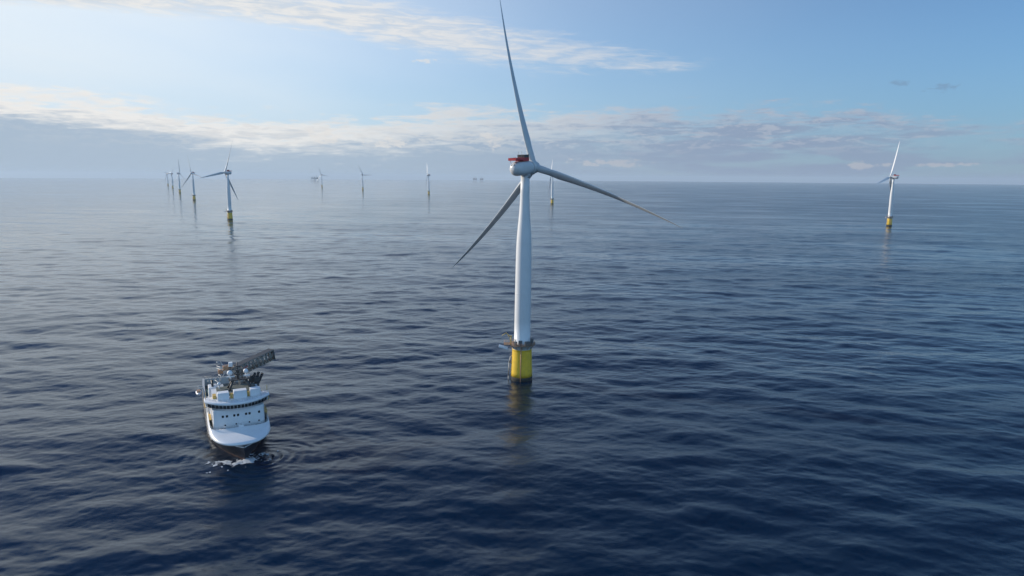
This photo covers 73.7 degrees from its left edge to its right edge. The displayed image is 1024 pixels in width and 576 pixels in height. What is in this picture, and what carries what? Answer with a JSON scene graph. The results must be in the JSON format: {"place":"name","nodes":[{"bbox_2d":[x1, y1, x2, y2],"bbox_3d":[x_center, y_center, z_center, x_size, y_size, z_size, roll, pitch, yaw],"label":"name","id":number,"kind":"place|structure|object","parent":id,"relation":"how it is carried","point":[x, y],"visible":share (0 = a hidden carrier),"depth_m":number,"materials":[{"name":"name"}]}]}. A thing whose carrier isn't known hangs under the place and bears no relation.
{"place":"outdoors","nodes":[
{"label":"outdoors","id":0,"kind":"place"},
{"bbox_2d":[0,178,1023,575],"bbox_3d":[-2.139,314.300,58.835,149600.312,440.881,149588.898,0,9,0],"label":"sea","id":1,"kind":"structure","parent":0,"point":[760,378],"depth_m":345.54,"materials":[{"name":"blue liquid"}]},
{"bbox_2d":[177,160,182,192],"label":"floating wind turbine","id":2,"kind":"object","parent":1,"relation":"in","point":[178,173],"visible":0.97,"depth_m":3756.18,"materials":[{"name":"white paint"}]},
{"bbox_2d":[181,155,200,199],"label":"floating wind turbine","id":3,"kind":"object","parent":1,"relation":"in","point":[193,188],"visible":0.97,"depth_m":2711.77,"materials":[{"name":"white paint"}]},
{"bbox_2d":[201,140,237,219],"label":"floating wind turbine","id":4,"kind":"object","parent":1,"relation":"in","point":[230,210],"visible":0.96,"depth_m":1539.77,"materials":[{"name":"white paint"}]},
{"bbox_2d":[198,348,275,458],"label":"support ship","id":5,"kind":"object","parent":1,"relation":"on","point":[237,419],"visible":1,"depth_m":254.26,"materials":[{"name":"white paint"}]},
{"bbox_2d":[206,452,270,472],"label":"bow foam","id":6,"kind":"object","parent":1,"relation":"on","point":[247,460],"visible":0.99,"depth_m":241.73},
{"bbox_2d":[426,171,429,194],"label":"floating wind turbine","id":7,"kind":"object","parent":1,"relation":"in","point":[428,183],"visible":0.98,"depth_m":3761.53,"materials":[{"name":"white paint"}]},
{"bbox_2d":[549,160,553,203],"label":"floating wind turbine","id":8,"kind":"object","parent":1,"relation":"in","point":[552,200],"visible":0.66,"depth_m":2561.97,"materials":[{"name":"white paint"}]},
{"bbox_2d":[452,2,679,381],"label":"floating wind turbine","id":9,"kind":"object","parent":1,"relation":"in","point":[526,168],"visible":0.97,"depth_m":331.93,"materials":[{"name":"white paint"}]},
{"bbox_2d":[877,142,899,225],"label":"floating wind turbine","id":10,"kind":"object","parent":1,"relation":"in","point":[890,210],"visible":0.99,"depth_m":1484.03,"materials":[{"name":"white paint"}]},
{"bbox_2d":[0,0,1023,184],"label":"sky","id":11,"kind":"structure","parent":0,"point":[795,91],"materials":[{"name":"blue"}]}
]}

